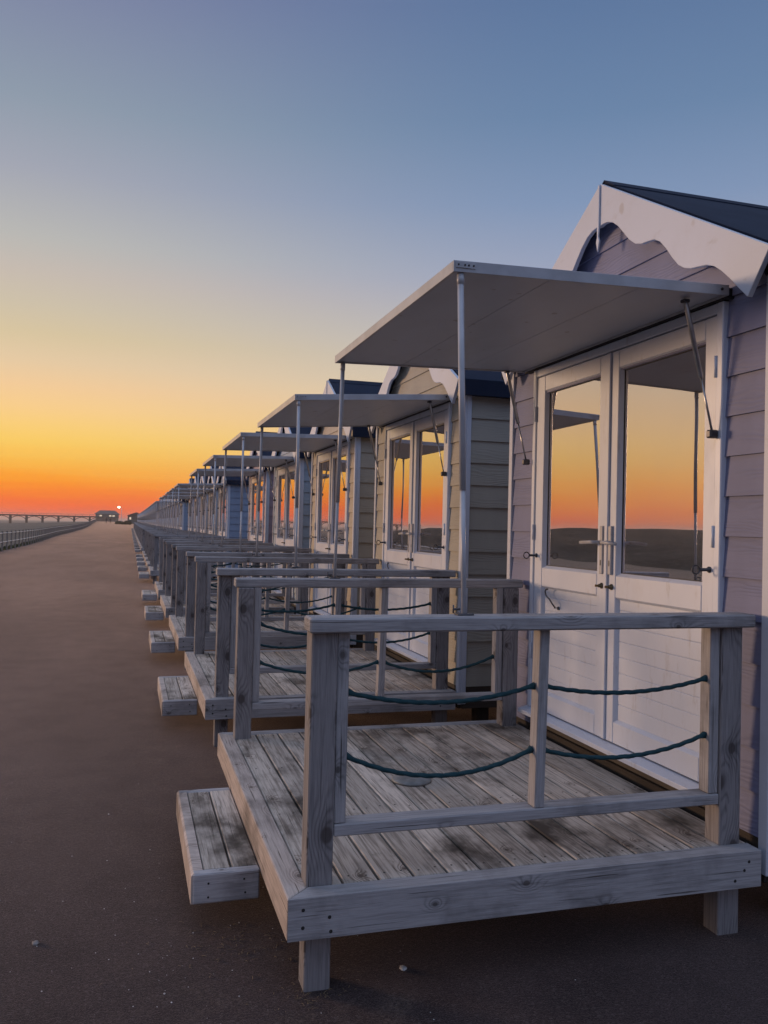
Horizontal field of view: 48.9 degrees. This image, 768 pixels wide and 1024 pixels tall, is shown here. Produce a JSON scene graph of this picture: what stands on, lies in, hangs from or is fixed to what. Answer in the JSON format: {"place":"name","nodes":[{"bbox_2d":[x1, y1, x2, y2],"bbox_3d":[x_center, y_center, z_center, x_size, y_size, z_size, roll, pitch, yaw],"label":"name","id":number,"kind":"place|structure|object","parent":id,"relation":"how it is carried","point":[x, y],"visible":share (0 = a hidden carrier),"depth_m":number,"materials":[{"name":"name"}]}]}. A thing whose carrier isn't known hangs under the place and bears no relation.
{"place":"outdoors","nodes":[
{"label":"outdoors","id":0,"kind":"place"},
{"bbox_2d":[0,519,96,546],"bbox_3d":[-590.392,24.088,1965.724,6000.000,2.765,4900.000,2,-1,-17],"label":"ground","id":1,"kind":"structure","parent":0,"point":[13,526],"depth_m":163.79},
{"bbox_2d":[0,512,95,522],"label":"pier","id":2,"kind":"structure","parent":1,"relation":"on","point":[58,518],"depth_m":373.77,"materials":[{"name":"wood"}]},
{"bbox_2d":[95,510,119,521],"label":"pavilion","id":3,"kind":"structure","parent":1,"relation":"on","point":[101,515],"depth_m":380.09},
{"bbox_2d":[127,512,143,523],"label":"cabin","id":4,"kind":"object","parent":1,"relation":"on","point":[132,517],"visible":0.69,"depth_m":253.61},
{"bbox_2d":[0,521,767,1023],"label":"promenade","id":5,"kind":"structure","parent":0,"point":[102,761],"depth_m":3.23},
{"bbox_2d":[32,940,39,945],"bbox_3d":[-1.231,1.523,2.987,0.028,0.008,0.034,2,-1,-17],"label":"stone","id":6,"kind":"object","parent":5,"relation":"on","point":[35,942],"visible":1,"depth_m":2.98,"materials":[{"name":"white stone"}]},
{"bbox_2d":[0,524,91,550],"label":"grass","id":7,"kind":"structure","parent":5,"relation":"on","point":[4,547],"depth_m":49.37,"materials":[{"name":"green plant"}]},
{"bbox_2d":[0,519,95,550],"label":"promenade railing","id":8,"kind":"object","parent":5,"relation":"on","point":[52,531],"visible":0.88,"depth_m":57.80,"materials":[{"name":"metal"}]},
{"bbox_2d":[122,520,131,524],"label":"shrub","id":9,"kind":"object","parent":5,"relation":"on","point":[126,522],"visible":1,"depth_m":223.96,"materials":[{"name":"green plant"}]},
{"bbox_2d":[134,527,152,546],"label":"timber deck","id":10,"kind":"structure","parent":5,"relation":"on","point":[140,539],"depth_m":45.50,"materials":[{"name":"grey wood"}]},
{"bbox_2d":[144,510,159,525],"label":"beach hut","id":11,"kind":"object","parent":5,"relation":"on","point":[159,517],"visible":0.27,"depth_m":69.35,"materials":[{"name":"wood"}]},
{"bbox_2d":[145,500,162,526],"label":"beach hut","id":12,"kind":"object","parent":5,"relation":"on","point":[162,516],"visible":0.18,"depth_m":62.72,"materials":[{"name":"purple paint"}]},
{"bbox_2d":[134,528,174,552],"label":"timber deck","id":13,"kind":"structure","parent":5,"relation":"on","point":[141,538],"depth_m":42.43,"materials":[{"name":"grey wood"}]},
{"bbox_2d":[146,499,164,526],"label":"beach hut","id":14,"kind":"object","parent":5,"relation":"on","point":[164,515],"visible":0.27,"depth_m":59.46,"materials":[{"name":"green paint"}]},
{"bbox_2d":[147,499,166,526],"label":"beach hut","id":15,"kind":"object","parent":5,"relation":"on","point":[165,518],"visible":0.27,"depth_m":56.71,"materials":[{"name":"beige paint"}]},
{"bbox_2d":[135,528,181,551],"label":"timber deck","id":16,"kind":"structure","parent":5,"relation":"on","point":[142,546],"depth_m":38.66,"materials":[{"name":"grey wood"}]},
{"bbox_2d":[148,499,168,526],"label":"beach hut","id":17,"kind":"object","parent":5,"relation":"on","point":[167,520],"visible":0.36,"depth_m":54.53,"materials":[{"name":"beige paint"}]},
{"bbox_2d":[149,499,170,527],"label":"beach hut","id":18,"kind":"object","parent":5,"relation":"on","point":[169,524],"visible":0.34,"depth_m":51.17,"materials":[{"name":"blue paint"}]},
{"bbox_2d":[136,529,187,556],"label":"timber deck","id":19,"kind":"structure","parent":5,"relation":"on","point":[139,555],"depth_m":33.32,"materials":[{"name":"grey wood"}]},
{"bbox_2d":[150,499,173,527],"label":"beach hut","id":20,"kind":"object","parent":5,"relation":"on","point":[172,513],"visible":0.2,"depth_m":47.87,"materials":[{"name":"paint"}]},
{"bbox_2d":[151,499,176,528],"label":"beach hut","id":21,"kind":"object","parent":5,"relation":"on","point":[174,523],"visible":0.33,"depth_m":44.92,"materials":[{"name":"paint"}]},
{"bbox_2d":[136,530,195,560],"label":"timber deck","id":22,"kind":"structure","parent":5,"relation":"on","point":[141,558],"depth_m":29.99,"materials":[{"name":"grey wood"}]},
{"bbox_2d":[153,499,179,528],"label":"beach hut","id":23,"kind":"object","parent":5,"relation":"on","point":[176,515],"visible":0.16,"depth_m":42.67,"materials":[{"name":"wood"}]},
{"bbox_2d":[137,531,198,565],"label":"timber deck","id":24,"kind":"structure","parent":5,"relation":"on","point":[140,563],"depth_m":26.85,"materials":[{"name":"grey wood"}]},
{"bbox_2d":[154,499,188,529],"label":"beach hut","id":25,"kind":"object","parent":5,"relation":"on","point":[183,524],"visible":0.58,"depth_m":38.79,"materials":[{"name":"blue wood"}]},
{"bbox_2d":[137,532,211,570],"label":"timber deck","id":26,"kind":"structure","parent":5,"relation":"on","point":[143,568],"depth_m":23.85,"materials":[{"name":"grey wood"}]},
{"bbox_2d":[158,478,194,530],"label":"beach hut","id":27,"kind":"object","parent":5,"relation":"on","point":[191,517],"visible":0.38,"depth_m":33.76,"materials":[{"name":"grey wood"}]},
{"bbox_2d":[161,476,200,532],"bbox_3d":[-6.250,0.289,31.113,3.790,3.280,2.418,2,-1,-17],"label":"beach hut","id":28,"kind":"object","parent":5,"relation":"on","point":[195,506],"visible":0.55,"depth_m":30.60,"materials":[{"name":"grey wood"}]},
{"bbox_2d":[192,498,196,530],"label":"door","id":29,"kind":"structure","parent":28,"relation":"in","point":[196,498],"depth_m":31.58,"materials":[{"name":"white wood"}]},
{"bbox_2d":[138,534,224,583],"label":"timber deck","id":30,"kind":"structure","parent":5,"relation":"on","point":[153,570],"depth_m":20.78,"materials":[{"name":"grey wood"}]},
{"bbox_2d":[164,476,208,533],"bbox_3d":[-5.362,0.257,28.153,3.790,3.275,2.418,2,-1,-17],"label":"beach hut","id":31,"kind":"object","parent":5,"relation":"on","point":[205,526],"visible":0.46,"depth_m":27.41,"materials":[{"name":"grey wood"}]},
{"bbox_2d":[199,496,202,532],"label":"door","id":32,"kind":"structure","parent":31,"relation":"in","point":[202,496],"depth_m":28.62,"materials":[{"name":"white wood"}]},
{"bbox_2d":[168,466,218,551],"bbox_3d":[-4.469,0.225,25.188,3.790,3.272,2.418,2,-1,-17],"label":"beach hut","id":33,"kind":"object","parent":5,"relation":"on","point":[210,504],"visible":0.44,"depth_m":24.71,"materials":[{"name":"grey wood"}]},
{"bbox_2d":[207,493,211,533],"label":"door","id":34,"kind":"structure","parent":33,"relation":"in","point":[210,506],"depth_m":25.63,"materials":[{"name":"white wood"}]},
{"bbox_2d":[209,493,212,533],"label":"door","id":35,"kind":"structure","parent":33,"relation":"in","point":[211,525],"depth_m":24.91,"materials":[{"name":"white wood"}]},
{"bbox_2d":[141,537,262,600],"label":"timber deck","id":36,"kind":"structure","parent":5,"relation":"on","point":[149,595],"depth_m":15.04,"materials":[{"name":"grey wood"}]},
{"bbox_2d":[172,466,248,576],"bbox_3d":[-3.582,0.180,22.230,3.790,3.295,2.418,2,-1,-17],"label":"beach hut","id":37,"kind":"object","parent":5,"relation":"on","point":[231,526],"visible":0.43,"depth_m":21.06,"materials":[{"name":"blue wood"}]},
{"bbox_2d":[216,489,222,535],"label":"door","id":38,"kind":"structure","parent":37,"relation":"in","point":[221,498],"depth_m":22.64,"materials":[{"name":"white wood"}]},
{"bbox_2d":[220,488,225,563],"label":"door","id":39,"kind":"structure","parent":37,"relation":"in","point":[225,488],"depth_m":21.69,"materials":[{"name":"white wood"}]},
{"bbox_2d":[144,541,294,630],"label":"timber deck","id":40,"kind":"structure","parent":5,"relation":"on","point":[168,602],"depth_m":12.06,"materials":[{"name":"grey wood"}]},
{"bbox_2d":[99,921,358,1014],"bbox_3d":[-0.487,1.542,2.958,0.866,0.005,0.627,1,-1,11],"label":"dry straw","id":41,"kind":"object","parent":5,"relation":"on","point":[256,958],"visible":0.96,"depth_m":2.92,"materials":[{"name":"beige plant"}]},
{"bbox_2d":[189,431,277,592],"bbox_3d":[-1.801,0.119,16.305,3.790,3.281,2.418,2,-1,-17],"label":"beach hut","id":42,"kind":"object","parent":5,"relation":"on","point":[265,515],"visible":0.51,"depth_m":15.56,"materials":[{"name":"white wood"}]},
{"bbox_2d":[246,478,256,576],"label":"door","id":43,"kind":"structure","parent":42,"relation":"in","point":[254,486],"depth_m":16.65,"materials":[{"name":"white wood"}]},
{"bbox_2d":[253,475,262,576],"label":"door","id":44,"kind":"structure","parent":42,"relation":"in","point":[261,498],"depth_m":15.75,"materials":[{"name":"white wood"}]},
{"bbox_2d":[149,546,349,669],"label":"timber deck","id":45,"kind":"structure","parent":5,"relation":"on","point":[181,626],"depth_m":9.05,"materials":[{"name":"grey wood"}]},
{"bbox_2d":[199,427,311,613],"bbox_3d":[-0.907,0.087,13.340,3.790,3.278,2.418,2,-1,-17],"label":"beach hut","id":46,"kind":"object","parent":5,"relation":"on","point":[283,464],"visible":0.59,"depth_m":12.73,"materials":[{"name":"white wood"}]},
{"bbox_2d":[271,467,285,590],"bbox_3d":[-1.675,0.275,13.502,0.136,1.938,0.810,2,-1,-17],"label":"door","id":47,"kind":"structure","parent":46,"relation":"in","point":[281,484],"depth_m":13.65,"materials":[{"name":"white wood"}]},
{"bbox_2d":[281,464,294,577],"bbox_3d":[-1.445,0.266,12.736,0.136,1.938,0.802,2,-1,-17],"label":"door","id":48,"kind":"structure","parent":46,"relation":"in","point":[289,503],"depth_m":12.88,"materials":[{"name":"white wood"}]},
{"bbox_2d":[218,379,381,647],"bbox_3d":[-0.018,0.050,10.379,3.790,3.284,2.418,2,-1,-17],"label":"beach hut","id":49,"kind":"object","parent":5,"relation":"on","point":[356,513],"visible":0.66,"depth_m":9.69,"materials":[{"name":"white wood"}]},
{"bbox_2d":[309,451,331,611],"bbox_3d":[-0.785,0.239,10.542,0.136,1.941,0.810,2,-1,-17],"label":"door","id":50,"kind":"structure","parent":49,"relation":"in","point":[323,469],"depth_m":10.64,"materials":[{"name":"white wood"}]},
{"bbox_2d":[325,446,347,612],"bbox_3d":[-0.556,0.230,9.775,0.136,1.941,0.802,2,-1,-17],"label":"door","id":51,"kind":"structure","parent":49,"relation":"in","point":[342,504],"depth_m":9.84,"materials":[{"name":"white wood"}]},
{"bbox_2d":[36,860,575,1023],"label":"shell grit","id":52,"kind":"object","parent":5,"relation":"on","point":[193,958],"visible":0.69,"depth_m":2.90,"materials":[{"name":"white"}]},
{"bbox_2d":[157,556,455,746],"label":"timber deck","id":53,"kind":"structure","parent":5,"relation":"on","point":[210,677],"depth_m":6.15,"materials":[{"name":"grey wood"}]},
{"bbox_2d":[252,366,509,720],"bbox_3d":[0.871,0.011,7.419,3.790,3.294,2.418,2,-1,-17],"label":"beach hut","id":54,"kind":"object","parent":5,"relation":"on","point":[410,415],"visible":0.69,"depth_m":6.47,"materials":[{"name":"white wood"}]},
{"bbox_2d":[376,421,413,648],"bbox_3d":[0.103,0.200,7.580,0.136,1.947,0.810,2,-1,-17],"label":"door","id":55,"kind":"structure","parent":54,"relation":"in","point":[400,452],"depth_m":7.62,"materials":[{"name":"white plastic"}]},
{"bbox_2d":[406,410,446,657],"bbox_3d":[0.333,0.192,6.814,0.136,1.947,0.802,2,-1,-17],"label":"door","id":56,"kind":"structure","parent":54,"relation":"in","point":[429,487],"depth_m":6.91,"materials":[{"name":"white wood"}]},
{"bbox_2d":[399,965,406,970],"bbox_3d":[0.065,1.552,2.876,0.027,0.008,0.036,2,-1,-17],"label":"seashell","id":57,"kind":"object","parent":5,"relation":"on","point":[403,968],"visible":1,"depth_m":2.87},
{"bbox_2d":[176,577,760,991],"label":"timber deck","id":58,"kind":"structure","parent":5,"relation":"on","point":[504,814],"depth_m":3.13,"materials":[{"name":"grey wood"}]},
{"bbox_2d":[392,775,431,785],"bbox_3d":[0.128,1.230,3.901,0.184,0.016,0.184,2,-1,-17],"label":"deck disc","id":59,"kind":"object","parent":58,"relation":"on","point":[406,780],"visible":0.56,"depth_m":3.85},
{"bbox_2d":[327,180,767,882],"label":"beach hut","id":60,"kind":"object","parent":5,"relation":"on","point":[621,346],"visible":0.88,"depth_m":3.89,"materials":[{"name":"purple paint"}]},
{"bbox_2d":[523,353,611,738],"bbox_3d":[0.992,0.170,4.619,0.136,1.943,0.810,2,-1,-17],"label":"door","id":61,"kind":"structure","parent":60,"relation":"in","point":[574,423],"depth_m":4.60,"materials":[{"name":"white wood"}]},
{"bbox_2d":[600,316,716,781],"bbox_3d":[1.223,0.161,3.853,0.136,1.943,0.802,2,-1,-17],"label":"door","id":62,"kind":"structure","parent":60,"relation":"in","point":[661,504],"depth_m":3.86,"materials":[{"name":"white wood"}]},
{"bbox_2d":[0,0,767,521],"label":"sky","id":63,"kind":"structure","parent":0,"point":[204,204],"materials":[{"name":"blue"}]}
]}

